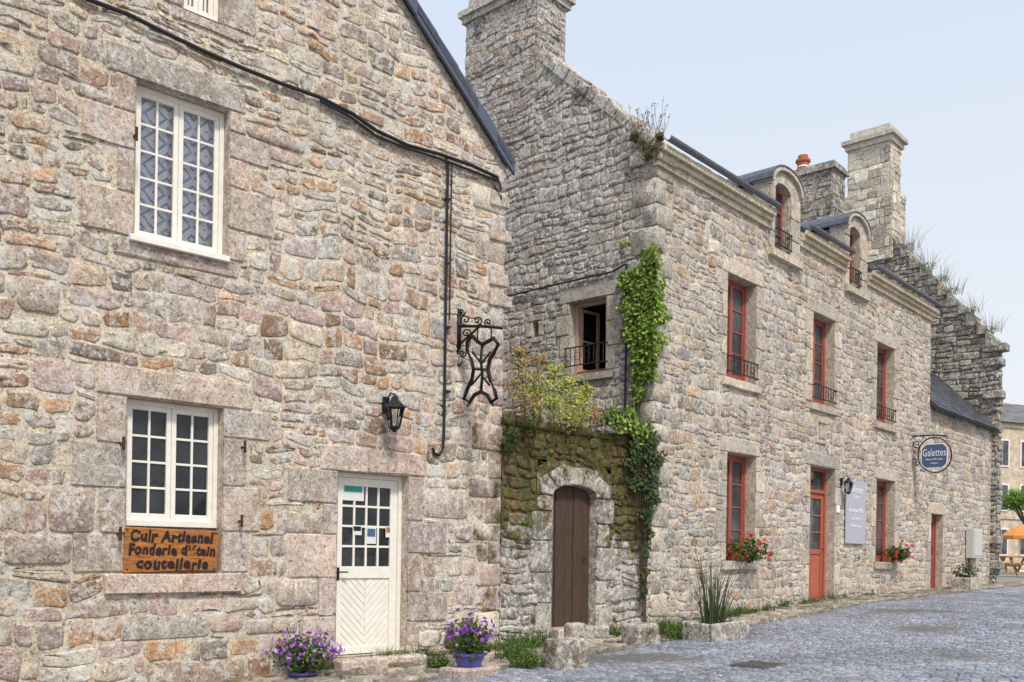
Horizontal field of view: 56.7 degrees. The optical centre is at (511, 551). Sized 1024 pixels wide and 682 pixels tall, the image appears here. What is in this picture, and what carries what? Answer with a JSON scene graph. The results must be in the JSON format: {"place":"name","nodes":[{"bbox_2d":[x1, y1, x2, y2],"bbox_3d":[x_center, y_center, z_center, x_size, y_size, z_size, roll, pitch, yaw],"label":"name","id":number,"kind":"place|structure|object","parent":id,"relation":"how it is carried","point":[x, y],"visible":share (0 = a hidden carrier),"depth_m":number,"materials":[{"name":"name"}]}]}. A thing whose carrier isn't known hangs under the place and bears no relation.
{"place":"outdoors","nodes":[
{"label":"outdoors","id":0,"kind":"place"},
{"bbox_2d":[205,581,1023,681],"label":"pavement","id":1,"kind":"structure","parent":0,"point":[415,671],"depth_m":11.37,"materials":[{"name":"stone"}]},
{"bbox_2d":[260,624,344,678],"bbox_3d":[-2.073,0.988,9.366,0.807,0.564,0.817,1,0,0],"label":"flower pot","id":2,"kind":"object","parent":1,"relation":"on","point":[294,650],"visible":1,"depth_m":9.28,"materials":[{"name":"plastic"}]},
{"bbox_2d":[439,664,500,680],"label":"stone block","id":3,"kind":"object","parent":1,"relation":"on","point":[460,673],"depth_m":9.25,"materials":[{"name":"stone"}]},
{"bbox_2d":[443,604,497,667],"bbox_3d":[-0.408,0.828,9.376,0.544,0.622,0.586,1,0,0],"label":"flower pot","id":4,"kind":"object","parent":3,"relation":"on","point":[469,656],"visible":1,"depth_m":9.28,"materials":[{"name":"plastic"}]},
{"bbox_2d":[564,622,586,638],"bbox_3d":[0.768,1.055,11.504,0.274,0.393,0.169,1,0,-45],"label":"stone block","id":5,"kind":"object","parent":1,"relation":"on","point":[577,629],"depth_m":11.43,"materials":[{"name":"stone"}]},
{"bbox_2d":[966,528,982,576],"bbox_3d":[12.068,0.174,24.750,0.205,1.557,0.762,1,0,42],"label":"meter box","id":6,"kind":"object","parent":1,"relation":"on","point":[974,539],"visible":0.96,"depth_m":24.53,"materials":[{"name":"metal"}]},
{"bbox_2d":[974,530,982,555],"bbox_3d":[12.145,-0.223,24.686,0.014,0.661,0.682,1,0,42],"label":"cabinet door","id":7,"kind":"structure","parent":6,"relation":"in","point":[978,535],"depth_m":24.66,"materials":[{"name":"metal"}]},
{"bbox_2d":[304,586,1023,681],"bbox_3d":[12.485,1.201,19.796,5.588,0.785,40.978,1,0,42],"label":"street","id":8,"kind":"structure","parent":0,"point":[817,630],"depth_m":11.26,"materials":[{"name":"stone"}]},
{"bbox_2d":[305,587,879,669],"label":"weeds","id":9,"kind":"object","parent":8,"relation":"on","point":[666,629],"visible":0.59,"depth_m":11.07,"materials":[{"name":"green plant"}]},
{"bbox_2d":[681,548,749,641],"bbox_3d":[2.697,0.552,12.657,0.897,1.274,0.994,1,0,42],"label":"stone planter","id":10,"kind":"object","parent":8,"relation":"on","point":[715,627],"visible":0.9,"depth_m":12.52,"materials":[{"name":"stone"}]},
{"bbox_2d":[729,660,786,668],"bbox_3d":[2.627,1.211,10.105,0.400,0.040,0.540,1,0,42],"label":"manhole cover","id":11,"kind":"object","parent":8,"relation":"on","point":[757,664],"visible":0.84,"depth_m":10.02,"materials":[{"name":"metal"}]},
{"bbox_2d":[951,563,982,589],"bbox_3d":[10.842,0.597,22.659,0.589,0.687,0.896,1,0,42],"label":"stone planter","id":12,"kind":"object","parent":8,"relation":"on","point":[963,581],"visible":0.91,"depth_m":22.43,"materials":[{"name":"stone"}]},
{"bbox_2d":[418,0,1023,404],"label":"sky","id":13,"kind":"structure","parent":0,"point":[750,86],"materials":[{"name":"blue"}]},
{"bbox_2d":[999,569,1023,582],"bbox_3d":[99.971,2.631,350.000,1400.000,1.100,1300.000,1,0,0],"label":"ground","id":14,"kind":"structure","parent":0,"point":[1010,576],"depth_m":38.82,"materials":[{"name":"beige concrete"}]},
{"bbox_2d":[0,0,515,681],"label":"stone house","id":15,"kind":"structure","parent":14,"relation":"on","point":[222,290],"depth_m":9.26,"materials":[{"name":"stone"}]},
{"bbox_2d":[122,527,218,572],"bbox_3d":[-3.157,-0.012,8.814,0.902,0.420,0.050,1,0,-42],"label":"wooden sign","id":16,"kind":"object","parent":15,"relation":"attached to","point":[153,550],"visible":1,"depth_m":8.77,"materials":[{"name":"brown wood"}]},
{"bbox_2d":[71,363,269,593],"bbox_3d":[-3.203,-0.638,8.936,1.878,2.052,0.317,1,0,-42],"label":"window","id":17,"kind":"structure","parent":15,"relation":"in","point":[175,461],"depth_m":8.89,"materials":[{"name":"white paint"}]},
{"bbox_2d":[81,40,272,277],"bbox_3d":[-3.118,-3.598,8.920,1.841,1.873,0.270,1,0,-42],"label":"window","id":18,"kind":"structure","parent":15,"relation":"in","point":[185,172],"depth_m":8.93,"materials":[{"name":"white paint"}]},
{"bbox_2d":[165,0,255,42],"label":"window","id":19,"kind":"structure","parent":15,"relation":"in","point":[239,15],"depth_m":9.13,"materials":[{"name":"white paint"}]},
{"bbox_2d":[86,0,501,200],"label":"overhead cable","id":20,"kind":"object","parent":15,"relation":"attached to","point":[341,109],"visible":1,"depth_m":9.87,"materials":[{"name":"black rubber"}]},
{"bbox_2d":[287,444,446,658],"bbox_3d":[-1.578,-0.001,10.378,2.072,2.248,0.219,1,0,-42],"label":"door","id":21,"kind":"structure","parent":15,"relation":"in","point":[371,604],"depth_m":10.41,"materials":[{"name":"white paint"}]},
{"bbox_2d":[382,392,405,431],"bbox_3d":[-1.287,-1.514,10.284,0.214,0.440,0.321,1,0,-30],"label":"wall lantern","id":22,"kind":"object","parent":15,"relation":"attached to","point":[389,405],"depth_m":10.25,"materials":[{"name":"black metal"}]},
{"bbox_2d":[432,158,452,455],"bbox_3d":[-0.798,-2.821,10.881,0.248,3.448,0.045,1,0,-42],"label":"hanging cable","id":23,"kind":"object","parent":15,"relation":"attached to","point":[446,263],"visible":1,"depth_m":10.90,"materials":[{"name":"black rubber"}]},
{"bbox_2d":[456,308,502,406],"bbox_3d":[-0.402,-2.232,10.814,0.048,1.217,0.850,1,0,-42],"label":"hanging iron sign","id":24,"kind":"object","parent":15,"relation":"attached to","point":[467,339],"visible":1,"depth_m":10.80,"materials":[{"name":"black metal"}]},
{"bbox_2d":[542,637,587,669],"bbox_3d":[0.570,1.095,10.045,0.430,0.370,0.304,1,0,-33],"label":"stone block","id":25,"kind":"object","parent":14,"relation":"on","point":[564,653],"depth_m":9.91,"materials":[{"name":"stone"}]},
{"bbox_2d":[498,412,652,646],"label":"courtyard wall","id":26,"kind":"structure","parent":14,"relation":"on","point":[569,551],"depth_m":12.51,"materials":[{"name":"stone"}]},
{"bbox_2d":[498,408,543,455],"bbox_3d":[0.047,-1.468,11.635,0.714,0.601,0.470,1,0,-27],"label":"creeper","id":27,"kind":"object","parent":26,"relation":"attached to","point":[528,425],"visible":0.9,"depth_m":11.59,"materials":[{"name":"green plant"}]},
{"bbox_2d":[502,345,553,440],"bbox_3d":[0.106,-1.939,11.784,0.680,1.309,0.737,1,0,24],"label":"bush","id":28,"kind":"object","parent":26,"relation":"on","point":[519,351],"visible":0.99,"depth_m":11.83,"materials":[{"name":"green plant"}]},
{"bbox_2d":[536,483,589,626],"bbox_3d":[0.703,0.098,12.624,0.974,1.985,0.166,1,0,-45],"label":"plank door","id":29,"kind":"structure","parent":26,"relation":"in","point":[571,505],"depth_m":12.61,"materials":[{"name":"brown wood"}]},
{"bbox_2d":[525,363,602,444],"bbox_3d":[0.654,-1.860,12.312,1.181,1.166,0.838,1,0,-44],"label":"bush","id":30,"kind":"object","parent":26,"relation":"on","point":[572,416],"visible":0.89,"depth_m":12.30,"materials":[{"name":"green plant"}]},
{"bbox_2d":[506,413,649,531],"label":"wall moss plants","id":31,"kind":"object","parent":26,"relation":"on","point":[589,433],"depth_m":12.49,"materials":[{"name":"green plant"}]},
{"bbox_2d":[586,405,605,438],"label":"bush","id":32,"kind":"object","parent":26,"relation":"on","point":[596,416],"visible":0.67,"depth_m":12.71,"materials":[{"name":"orange plant"}]},
{"bbox_2d":[600,404,666,621],"bbox_3d":[1.704,-0.485,13.233,1.629,3.127,0.221,1,0,-44],"label":"hanging ivy","id":33,"kind":"object","parent":26,"relation":"attached to","point":[640,432],"visible":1,"depth_m":13.33,"materials":[{"name":"green plant"}]},
{"bbox_2d":[621,622,659,646],"bbox_3d":[1.626,1.068,11.990,0.452,0.338,0.317,1,0,-41],"label":"stone block","id":34,"kind":"object","parent":14,"relation":"on","point":[640,634],"depth_m":11.86,"materials":[{"name":"stone"}]},
{"bbox_2d":[458,0,942,622],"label":"stone house","id":35,"kind":"structure","parent":14,"relation":"on","point":[788,388],"depth_m":15.60,"materials":[{"name":"grey stone"}]},
{"bbox_2d":[526,313,543,342],"bbox_3d":[0.440,-3.576,15.285,0.371,0.459,0.248,1,0,41],"label":"slit window","id":36,"kind":"structure","parent":35,"relation":"in","point":[534,329],"depth_m":15.22,"materials":[{"name":"stone"}]},
{"bbox_2d":[506,263,626,408],"bbox_3d":[0.569,-3.198,14.968,3.016,2.163,0.032,1,0,42],"label":"wall cable","id":37,"kind":"object","parent":35,"relation":"attached to","point":[625,369],"depth_m":14.15,"materials":[{"name":"black rubber"}]},
{"bbox_2d":[555,279,623,383],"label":"window","id":38,"kind":"structure","parent":35,"relation":"in","point":[587,328],"depth_m":14.76,"materials":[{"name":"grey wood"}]},
{"bbox_2d":[613,239,673,415],"bbox_3d":[1.954,-3.292,13.889,0.572,2.627,0.852,1,0,-41],"label":"climbing ivy","id":39,"kind":"object","parent":35,"relation":"attached to","point":[647,299],"visible":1,"depth_m":13.68,"materials":[{"name":"green plant"}]},
{"bbox_2d":[628,102,670,161],"bbox_3d":[2.020,-6.092,13.755,0.399,0.921,0.716,1,0,-44],"label":"plant","id":40,"kind":"object","parent":35,"relation":"on","point":[659,135],"visible":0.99,"depth_m":13.70,"materials":[{"name":"green plant"}]},
{"bbox_2d":[716,436,764,569],"bbox_3d":[3.692,-0.776,15.720,0.335,2.159,1.607,1,0,42],"label":"window","id":41,"kind":"structure","parent":35,"relation":"in","point":[741,473],"depth_m":15.94,"materials":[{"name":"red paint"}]},
{"bbox_2d":[717,254,765,394],"bbox_3d":[3.719,-3.699,15.685,0.357,2.080,1.635,1,0,42],"label":"window","id":42,"kind":"structure","parent":35,"relation":"in","point":[741,284],"depth_m":15.89,"materials":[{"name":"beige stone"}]},
{"bbox_2d":[726,531,773,563],"bbox_3d":[3.845,-0.072,15.628,0.837,0.533,0.941,1,0,24],"label":"geranium pot","id":43,"kind":"object","parent":35,"relation":"on","point":[748,555],"visible":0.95,"depth_m":15.49,"materials":[{"name":"ceramic"}]},
{"bbox_2d":[801,451,841,601],"bbox_3d":[5.787,-0.456,18.097,0.298,2.797,1.788,1,0,42],"label":"door","id":44,"kind":"structure","parent":35,"relation":"in","point":[822,533],"depth_m":18.43,"materials":[{"name":"orange paint"}]},
{"bbox_2d":[803,297,841,416],"bbox_3d":[5.824,-3.671,18.041,0.356,2.076,1.655,1,0,42],"label":"window","id":45,"kind":"structure","parent":35,"relation":"in","point":[821,360],"depth_m":18.31,"materials":[{"name":"beige stone"}]},
{"bbox_2d":[836,505,839,512],"bbox_3d":[6.363,-0.835,18.503,0.016,0.140,0.152,1,0,42],"label":"plate","id":46,"kind":"object","parent":35,"relation":"attached to","point":[837,508],"visible":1,"depth_m":18.49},
{"bbox_2d":[840,476,852,494],"bbox_3d":[6.561,-1.303,18.550,0.178,0.366,0.264,1,0,-30],"label":"wall lantern","id":47,"kind":"object","parent":35,"relation":"attached to","point":[849,482],"depth_m":18.52,"materials":[{"name":"black metal"}]},
{"bbox_2d":[845,479,865,543],"bbox_3d":[6.926,-0.797,19.110,0.035,1.271,0.976,1,0,42],"label":"menu board","id":48,"kind":"object","parent":35,"relation":"attached to","point":[855,504],"visible":0.97,"depth_m":19.09,"materials":[{"name":"grey metal"}]},
{"bbox_2d":[869,466,899,568],"bbox_3d":[7.947,-0.708,20.480,0.335,2.167,1.718,1,0,42],"label":"window","id":49,"kind":"structure","parent":35,"relation":"in","point":[883,522],"depth_m":20.79,"materials":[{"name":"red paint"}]},
{"bbox_2d":[870,329,899,432],"bbox_3d":[7.942,-3.634,20.410,0.355,2.081,1.675,1,0,42],"label":"window","id":50,"kind":"structure","parent":35,"relation":"in","point":[886,357],"depth_m":20.70,"materials":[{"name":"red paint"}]},
{"bbox_2d":[882,540,913,562],"bbox_3d":[8.396,-0.022,20.532,0.696,0.521,0.729,1,0,0],"label":"geranium pot","id":51,"kind":"object","parent":35,"relation":"on","point":[889,556],"visible":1,"depth_m":20.52,"materials":[{"name":"ceramic"}]},
{"bbox_2d":[912,434,951,472],"bbox_3d":[9.423,-2.221,21.328,0.915,0.912,0.044,1,0,42],"label":"hanging sign","id":52,"kind":"object","parent":35,"relation":"attached to","point":[934,455],"visible":1,"depth_m":21.27,"materials":[{"name":"blue metal"}]},
{"bbox_2d":[841,123,1009,583],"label":"ruined gable","id":53,"kind":"structure","parent":14,"relation":"on","point":[968,362],"depth_m":27.25,"materials":[{"name":"stone"}]},
{"bbox_2d":[898,219,933,250],"bbox_3d":[11.848,-9.288,27.807,1.272,0.985,1.432,1,0,29],"label":"coping plant","id":54,"kind":"object","parent":53,"relation":"on","point":[907,244],"visible":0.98,"depth_m":27.78,"materials":[{"name":"green plant"}]},
{"bbox_2d":[906,240,955,270],"bbox_3d":[12.072,-8.614,27.431,1.229,1.010,1.262,1,0,-32],"label":"coping plant","id":55,"kind":"object","parent":53,"relation":"on","point":[925,263],"visible":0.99,"depth_m":27.43,"materials":[{"name":"green plant"}]},
{"bbox_2d":[930,262,956,283],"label":"coping plant","id":56,"kind":"object","parent":53,"relation":"on","point":[941,276],"visible":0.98,"depth_m":27.20,"materials":[{"name":"green plant"}]},
{"bbox_2d":[939,274,970,294],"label":"coping plant","id":57,"kind":"object","parent":53,"relation":"on","point":[951,288],"visible":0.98,"depth_m":27.04,"materials":[{"name":"green plant"}]},
{"bbox_2d":[960,295,985,313],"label":"coping plant","id":58,"kind":"object","parent":53,"relation":"on","point":[972,310],"visible":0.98,"depth_m":26.59,"materials":[{"name":"green plant"}]},
{"bbox_2d":[971,309,1006,333],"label":"coping plant","id":59,"kind":"object","parent":53,"relation":"on","point":[991,328],"visible":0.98,"depth_m":26.28,"materials":[{"name":"green plant"}]},
{"bbox_2d":[875,371,999,588],"bbox_3d":[10.601,-1.944,25.186,3.226,6.592,5.237,1,0,44],"label":"stone annex","id":60,"kind":"object","parent":14,"relation":"on","point":[959,494],"visible":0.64,"depth_m":24.11,"materials":[{"name":"grey stone"}]},
{"bbox_2d":[925,503,946,588],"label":"door","id":61,"kind":"structure","parent":60,"relation":"in","point":[936,552],"depth_m":23.24,"materials":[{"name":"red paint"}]},
{"bbox_2d":[999,403,1023,568],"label":"house","id":62,"kind":"structure","parent":14,"relation":"on","point":[1012,462],"depth_m":62.23,"materials":[{"name":"beige stone"}]},
{"bbox_2d":[999,528,1007,555],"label":"window","id":63,"kind":"structure","parent":62,"relation":"in","point":[1004,547],"depth_m":61.88,"materials":[{"name":"white paint"}]},
{"bbox_2d":[1000,483,1008,510],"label":"window","id":64,"kind":"structure","parent":62,"relation":"in","point":[1005,487],"depth_m":61.85,"materials":[{"name":"white paint"}]},
{"bbox_2d":[1000,439,1009,466],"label":"window","id":65,"kind":"structure","parent":62,"relation":"in","point":[1005,462],"depth_m":61.89,"materials":[{"name":"white paint"}]},
{"bbox_2d":[1018,539,1023,555],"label":"window","id":66,"kind":"structure","parent":62,"relation":"in","point":[1021,540],"depth_m":62.44,"materials":[{"name":"white paint"}]},
{"bbox_2d":[1019,484,1023,511],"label":"window","id":67,"kind":"structure","parent":62,"relation":"in","point":[1020,486],"depth_m":62.42,"materials":[{"name":"white paint"}]},
{"bbox_2d":[1019,440,1023,467],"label":"window","id":68,"kind":"structure","parent":62,"relation":"in","point":[1021,463],"depth_m":62.43,"materials":[{"name":"white paint"}]},
{"bbox_2d":[999,556,1023,575],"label":"picnic table","id":69,"kind":"object","parent":14,"relation":"on","point":[1013,565],"visible":0.76,"depth_m":37.56,"materials":[{"name":"brown wood"}]},
{"bbox_2d":[1001,485,1023,523],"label":"tree","id":70,"kind":"object","parent":14,"relation":"on","point":[1013,500],"visible":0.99,"depth_m":50.12,"materials":[{"name":"green plant"}]},
{"bbox_2d":[1001,525,1023,571],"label":"cafe parasol","id":71,"kind":"object","parent":14,"relation":"on","point":[1016,532],"visible":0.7,"depth_m":46.67,"materials":[{"name":"orange fabric"}]}
]}

